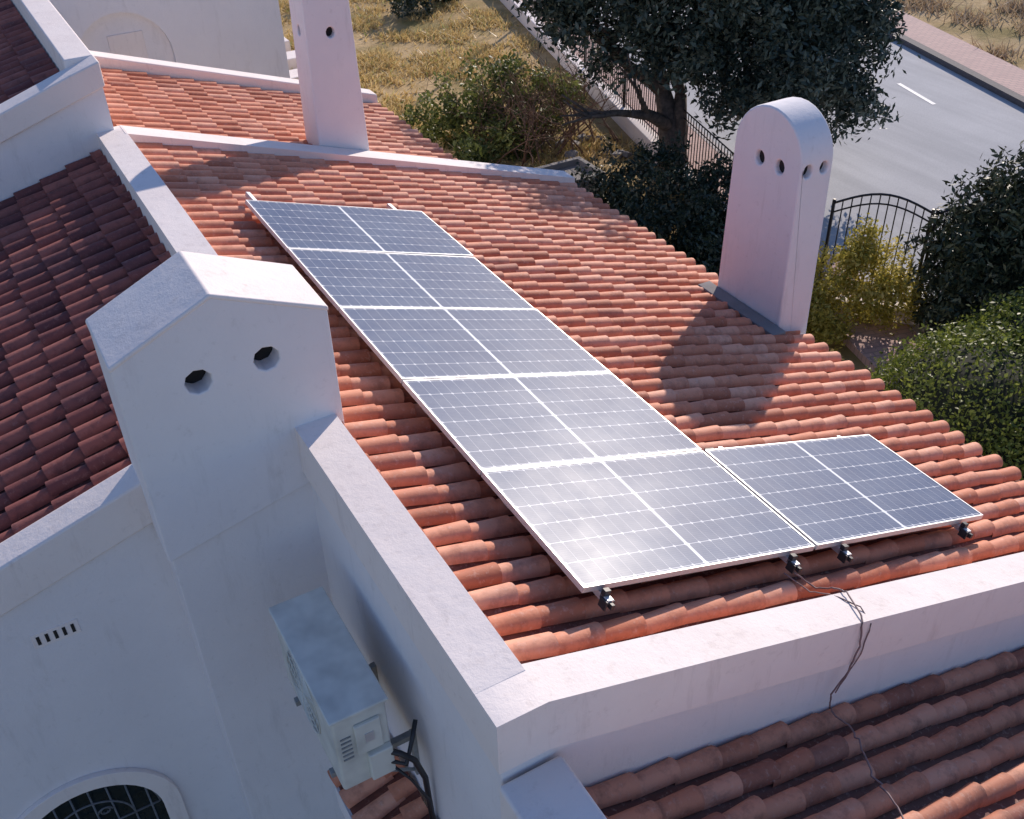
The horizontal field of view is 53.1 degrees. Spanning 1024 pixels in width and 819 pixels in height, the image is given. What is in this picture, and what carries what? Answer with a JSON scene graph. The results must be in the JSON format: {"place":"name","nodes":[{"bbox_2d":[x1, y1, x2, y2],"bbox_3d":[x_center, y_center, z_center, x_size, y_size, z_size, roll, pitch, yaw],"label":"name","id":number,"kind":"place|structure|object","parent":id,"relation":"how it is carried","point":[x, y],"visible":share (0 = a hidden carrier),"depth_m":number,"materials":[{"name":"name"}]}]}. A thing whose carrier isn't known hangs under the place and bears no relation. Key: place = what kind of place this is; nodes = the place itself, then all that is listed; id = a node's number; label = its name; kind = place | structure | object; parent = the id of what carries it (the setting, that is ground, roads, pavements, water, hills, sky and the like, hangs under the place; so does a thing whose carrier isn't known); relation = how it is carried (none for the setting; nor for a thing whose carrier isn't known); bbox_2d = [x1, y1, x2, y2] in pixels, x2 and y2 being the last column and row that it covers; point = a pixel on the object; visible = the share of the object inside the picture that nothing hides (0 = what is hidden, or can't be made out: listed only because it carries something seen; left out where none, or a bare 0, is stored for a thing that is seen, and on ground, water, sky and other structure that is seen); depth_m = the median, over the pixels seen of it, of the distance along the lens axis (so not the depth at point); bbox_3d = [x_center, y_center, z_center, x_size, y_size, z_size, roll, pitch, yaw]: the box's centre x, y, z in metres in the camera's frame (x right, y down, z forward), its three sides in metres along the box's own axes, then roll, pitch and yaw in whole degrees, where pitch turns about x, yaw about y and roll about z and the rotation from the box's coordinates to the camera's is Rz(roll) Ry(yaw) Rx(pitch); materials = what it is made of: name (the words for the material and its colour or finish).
{"place":"outdoors","nodes":[
{"label":"outdoors","id":0,"kind":"place"},
{"bbox_2d":[0,523,248,818],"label":"side wing walls","id":1,"kind":"structure","parent":0,"point":[118,681],"depth_m":6.85,"materials":[{"name":"white paint"}]},
{"bbox_2d":[30,619,81,648],"bbox_3d":[-2.865,1.407,6.440,0.280,0.120,0.015,-20,40,-23],"label":"wall vent plate","id":2,"kind":"object","parent":1,"relation":"attached to","point":[51,635],"depth_m":6.43,"materials":[{"name":"white plastic"}]},
{"bbox_2d":[36,624,75,644],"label":"wall vent slots","id":3,"kind":"object","parent":2,"relation":"attached to","point":[55,634],"depth_m":6.43,"materials":[{"name":"black"}]},
{"bbox_2d":[0,464,152,616],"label":"side gable parapet","id":4,"kind":"structure","parent":1,"relation":"on","point":[64,540],"depth_m":6.13,"materials":[{"name":"paint"}]},
{"bbox_2d":[0,149,170,542],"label":"side roof tiles","id":5,"kind":"object","parent":1,"relation":"on","point":[80,243],"visible":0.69,"depth_m":7.98,"materials":[{"name":"tile"}]},
{"bbox_2d":[18,768,189,818],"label":"window surround","id":6,"kind":"object","parent":1,"relation":"attached to","point":[165,788],"visible":1,"depth_m":7.29,"materials":[{"name":"white paint"}]},
{"bbox_2d":[42,785,169,818],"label":"window glass","id":7,"kind":"object","parent":1,"relation":"attached to","point":[139,796],"depth_m":7.59,"materials":[{"name":"black glass"}]},
{"bbox_2d":[52,785,161,818],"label":"window grille","id":8,"kind":"object","parent":1,"relation":"attached to","point":[92,804],"depth_m":7.47,"materials":[{"name":"black metal"}]},
{"bbox_2d":[49,0,289,77],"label":"walls","id":9,"kind":"structure","parent":0,"point":[242,35],"depth_m":16.59,"materials":[{"name":"white paint"}]},
{"bbox_2d":[107,30,147,57],"bbox_3d":[-6.081,-4.634,17.138,0.550,3.250,0.060,-20,40,-23],"label":"door","id":10,"kind":"structure","parent":9,"relation":"attached to","point":[130,44],"depth_m":16.25,"materials":[{"name":"paint"}]},
{"bbox_2d":[278,0,1023,390],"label":"ground","id":11,"kind":"structure","parent":0,"point":[1006,34],"depth_m":25.91,"materials":[{"name":"beige plant"}]},
{"bbox_2d":[0,0,113,200],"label":"block walls","id":12,"kind":"structure","parent":11,"relation":"on","point":[50,145],"depth_m":9.78,"materials":[{"name":"white paint"}]},
{"bbox_2d":[0,0,58,103],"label":"roof tiles","id":13,"kind":"object","parent":12,"relation":"on","point":[26,62],"visible":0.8,"depth_m":10.65,"materials":[{"name":"tile"}]},
{"bbox_2d":[11,0,91,70],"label":"ridge parapet","id":14,"kind":"structure","parent":12,"relation":"on","point":[62,43],"depth_m":10.46,"materials":[{"name":"paint"}]},
{"bbox_2d":[0,55,104,143],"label":"gable parapet","id":15,"kind":"structure","parent":12,"relation":"on","point":[49,96],"depth_m":9.54,"materials":[{"name":"paint"}]},
{"bbox_2d":[167,482,344,818],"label":"chimney breast","id":16,"kind":"object","parent":11,"relation":"on","point":[234,583],"visible":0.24,"depth_m":6.82,"materials":[{"name":"white paint"}]},
{"bbox_2d":[91,299,343,561],"bbox_3d":[-1.685,-0.075,6.057,1.200,1.642,0.570,-20,40,-23],"label":"chimney stack","id":17,"kind":"object","parent":16,"relation":"on","point":[214,452],"visible":0.77,"depth_m":5.79,"materials":[{"name":"white paint"}]},
{"bbox_2d":[85,251,327,372],"bbox_3d":[-1.702,-0.632,5.644,1.212,0.299,0.581,-20,40,-23],"label":"chimney cap","id":18,"kind":"object","parent":17,"relation":"on","point":[149,308],"visible":1,"depth_m":5.57,"materials":[{"name":"white paint"}]},
{"bbox_2d":[185,346,271,382],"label":"chimney flue openings","id":19,"kind":"object","parent":17,"relation":"attached to","point":[198,375],"visible":0.25,"depth_m":5.71,"materials":[{"name":"black"}]},
{"bbox_2d":[284,37,298,79],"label":"garden steps","id":20,"kind":"structure","parent":11,"relation":"on","point":[292,62],"depth_m":24.70,"materials":[{"name":"paint"}]},
{"bbox_2d":[384,0,461,19],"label":"shrub","id":21,"kind":"object","parent":11,"relation":"on","point":[411,5],"visible":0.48,"depth_m":27.98,"materials":[{"name":"green plant"}]},
{"bbox_2d":[278,0,638,167],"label":"dry grass","id":22,"kind":"structure","parent":11,"relation":"on","point":[375,61],"depth_m":25.24,"materials":[{"name":"yellow plant"}]},
{"bbox_2d":[399,48,586,163],"bbox_3d":[-0.057,-6.157,20.521,3.932,1.669,3.288,-20,40,-23],"label":"garden shrub","id":23,"kind":"object","parent":11,"relation":"on","point":[469,147],"visible":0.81,"depth_m":20.40,"materials":[{"name":"green plant"}]},
{"bbox_2d":[410,37,635,166],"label":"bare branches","id":24,"kind":"object","parent":11,"relation":"on","point":[569,134],"visible":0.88,"depth_m":20.10,"materials":[{"name":"plant"}]},
{"bbox_2d":[535,156,605,191],"bbox_3d":[1.020,-4.247,18.927,1.100,0.350,0.900,-20,40,-23],"label":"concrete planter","id":25,"kind":"object","parent":11,"relation":"on","point":[569,166],"visible":0.21,"depth_m":19.07,"materials":[{"name":"grey concrete"}]},
{"bbox_2d":[555,133,631,158],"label":"rubble stones","id":26,"kind":"object","parent":11,"relation":"on","point":[571,153],"visible":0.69,"depth_m":20.11,"materials":[{"name":"grey stone"}]},
{"bbox_2d":[571,129,732,276],"bbox_3d":[2.783,-3.039,15.995,3.744,1.896,6.412,-20,40,-23],"label":"shrub","id":27,"kind":"object","parent":11,"relation":"on","point":[704,205],"visible":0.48,"depth_m":16.19,"materials":[{"name":"green plant"}]},
{"bbox_2d":[310,483,1023,818],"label":"walls","id":28,"kind":"structure","parent":11,"relation":"on","point":[467,780],"depth_m":5.76,"materials":[{"name":"white paint"}]},
{"bbox_2d":[500,756,606,818],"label":"porch side parapet","id":29,"kind":"structure","parent":28,"relation":"attached to","point":[553,788],"depth_m":4.62,"materials":[{"name":"white paint"}]},
{"bbox_2d":[96,125,1023,774],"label":"parapet","id":30,"kind":"structure","parent":28,"relation":"attached to","point":[512,709],"depth_m":5.32,"materials":[{"name":"paint"}]},
{"bbox_2d":[134,142,1023,663],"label":"roof tiles","id":31,"kind":"object","parent":28,"relation":"attached to","point":[632,306],"visible":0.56,"depth_m":8.32,"materials":[{"name":"ceramic"}]},
{"bbox_2d":[245,192,972,611],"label":"panel mounting rails","id":32,"kind":"object","parent":31,"relation":"on","point":[789,560],"visible":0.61,"depth_m":6.15,"materials":[{"name":"metal"}]},
{"bbox_2d":[245,200,473,256],"bbox_3d":[-1.326,-1.575,8.979,1.730,0.035,1.058,-3,32,-34],"label":"solar panel","id":33,"kind":"object","parent":32,"relation":"attached to","point":[287,225],"visible":1,"depth_m":8.92,"materials":[{"name":"glass"}]},
{"bbox_2d":[288,248,534,310],"bbox_3d":[-0.793,-1.030,8.228,1.730,0.035,1.058,-3,32,-34],"label":"solar panel","id":34,"kind":"object","parent":32,"relation":"attached to","point":[355,279],"visible":0.91,"depth_m":8.16,"materials":[{"name":"glass"}]},
{"bbox_2d":[339,307,609,383],"bbox_3d":[-0.258,-0.491,7.474,1.730,0.036,1.058,-3,32,-34],"label":"solar panel","id":35,"kind":"object","parent":32,"relation":"attached to","point":[421,343],"visible":0.94,"depth_m":7.40,"materials":[{"name":"glass"}]},
{"bbox_2d":[402,373,700,474],"bbox_3d":[0.275,0.053,6.723,1.730,0.036,1.058,-3,32,-34],"label":"solar panel","id":36,"kind":"object","parent":32,"relation":"attached to","point":[492,423],"visible":0.98,"depth_m":6.64,"materials":[{"name":"glass"}]},
{"bbox_2d":[481,450,814,592],"bbox_3d":[0.808,0.596,5.971,1.730,0.035,1.058,-3,32,-34],"label":"solar panel","id":37,"kind":"object","parent":32,"relation":"attached to","point":[590,526],"visible":1,"depth_m":5.87,"materials":[{"name":"glass"}]},
{"bbox_2d":[704,434,982,549],"bbox_3d":[2.256,0.511,6.936,1.710,0.036,1.058,-3,32,-34],"label":"solar panel","id":38,"kind":"object","parent":32,"relation":"attached to","point":[825,493],"visible":0.92,"depth_m":6.86,"materials":[{"name":"glass"}]},
{"bbox_2d":[784,572,903,818],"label":"photovoltaic cable","id":39,"kind":"object","parent":32,"relation":"attached to","point":[841,681],"visible":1,"depth_m":5.79,"materials":[{"name":"black rubber"}]},
{"bbox_2d":[698,281,785,334],"bbox_3d":[2.269,-0.958,10.223,0.160,0.160,1.160,-20,40,-23],"label":"chimney apron","id":40,"kind":"object","parent":31,"relation":"on","point":[746,311],"visible":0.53,"depth_m":10.13,"materials":[{"name":"grey metal"}]},
{"bbox_2d":[718,97,832,333],"bbox_3d":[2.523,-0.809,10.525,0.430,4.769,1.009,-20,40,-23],"label":"barrel chimney","id":41,"kind":"object","parent":31,"relation":"on","point":[772,231],"visible":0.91,"depth_m":9.51,"materials":[{"name":"white paint"}]},
{"bbox_2d":[760,150,822,174],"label":"barrel chimney openings","id":42,"kind":"object","parent":41,"relation":"attached to","point":[781,164],"visible":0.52,"depth_m":9.25,"materials":[{"name":"black"}]},
{"bbox_2d":[585,647,1023,818],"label":"porch roof tiles","id":43,"kind":"object","parent":28,"relation":"attached to","point":[949,744],"visible":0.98,"depth_m":5.78,"materials":[{"name":"tile"}]},
{"bbox_2d":[506,0,920,186],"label":"olive tree","id":44,"kind":"object","parent":11,"relation":"on","point":[793,47],"visible":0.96,"depth_m":17.23,"materials":[{"name":"green plant"}]},
{"bbox_2d":[500,0,964,331],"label":"boundary wall","id":45,"kind":"structure","parent":11,"relation":"on","point":[631,128],"depth_m":21.91,"materials":[{"name":"paint"}]},
{"bbox_2d":[583,30,1012,304],"bbox_3d":[3.805,-4.657,17.685,2.829,1.673,13.437,-20,40,-23],"label":"iron fence","id":46,"kind":"object","parent":45,"relation":"on","point":[834,201],"visible":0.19,"depth_m":14.59,"materials":[{"name":"black metal"}]},
{"bbox_2d":[643,84,932,347],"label":"kerb","id":47,"kind":"structure","parent":11,"relation":"on","point":[916,329],"depth_m":16.84,"materials":[{"name":"concrete"}]},
{"bbox_2d":[806,213,928,350],"bbox_3d":[4.727,-1.812,14.318,2.156,1.793,1.829,-20,40,-23],"label":"yellow shrub","id":48,"kind":"object","parent":11,"relation":"on","point":[859,256],"visible":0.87,"depth_m":14.18,"materials":[{"name":"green plant"}]},
{"bbox_2d":[865,287,1023,480],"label":"hedge","id":49,"kind":"object","parent":11,"relation":"on","point":[968,382],"visible":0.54,"depth_m":10.99,"materials":[{"name":"green plant"}]},
{"bbox_2d":[887,32,1023,108],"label":"kerb","id":50,"kind":"structure","parent":11,"relation":"on","point":[1006,93],"depth_m":23.32,"materials":[{"name":"grey concrete"}]},
{"bbox_2d":[899,140,1023,347],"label":"juniper tree","id":51,"kind":"object","parent":11,"relation":"on","point":[983,266],"visible":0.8,"depth_m":13.42,"materials":[{"name":"green plant"}]},
{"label":"rear walls","id":52,"kind":"object","parent":11,"relation":"on","visible":0},
{"bbox_2d":[89,50,377,102],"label":"end parapet","id":53,"kind":"structure","parent":52,"relation":"attached to","point":[175,69],"depth_m":12.78,"materials":[{"name":"paint"}]},
{"bbox_2d":[101,68,457,159],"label":"roof tiles","id":54,"kind":"object","parent":52,"relation":"on","point":[146,100],"visible":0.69,"depth_m":11.97,"materials":[{"name":"tile"}]},
{"bbox_2d":[289,0,368,150],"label":"chimney","id":55,"kind":"object","parent":54,"relation":"on","point":[331,94],"visible":0.81,"depth_m":10.95,"materials":[{"name":"white paint"}]},
{"bbox_2d":[326,27,331,35],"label":"chimney openings","id":56,"kind":"object","parent":55,"relation":"attached to","point":[328,31],"visible":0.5,"depth_m":10.75,"materials":[{"name":"black"}]},
{"bbox_2d":[521,0,931,389],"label":"pavement","id":57,"kind":"structure","parent":0,"point":[865,344],"depth_m":14.61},
{"bbox_2d":[594,6,1023,301],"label":"road","id":58,"kind":"structure","parent":0,"point":[920,151],"depth_m":20.26,"materials":[{"name":"grey asphalt"}]},
{"bbox_2d":[897,83,934,104],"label":"road markings","id":59,"kind":"object","parent":58,"relation":"on","point":[917,94],"visible":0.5,"depth_m":22.51,"materials":[{"name":"paint"}]},
{"bbox_2d":[868,0,1023,95],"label":"pavement","id":60,"kind":"structure","parent":0,"point":[991,66],"depth_m":24.21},
{"bbox_2d":[893,0,1023,64],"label":"dry grass","id":61,"kind":"structure","parent":0,"point":[1014,6],"depth_m":26.84,"materials":[{"name":"beige plant"}]},
{"bbox_3d":[1.078,4.667,4.941,0.280,2.700,3.740,-20,40,-23],"label":"porch side","id":62,"kind":"object","parent":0,"visible":0},
{"bbox_2d":[335,786,351,818],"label":"canopy slab","id":63,"kind":"structure","parent":62,"relation":"attached to","point":[346,812],"depth_m":6.59,"materials":[{"name":"white paint"}]},
{"bbox_2d":[268,587,435,818],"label":"air conditioner outdoor unit","id":64,"kind":"object","parent":63,"relation":"on","point":[341,698],"visible":1,"depth_m":5.64,"materials":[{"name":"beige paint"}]},
{"bbox_2d":[327,748,429,818],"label":"canopy tiles","id":65,"kind":"object","parent":63,"relation":"on","point":[393,795],"visible":0.61,"depth_m":6.36,"materials":[{"name":"tile"}]}
]}

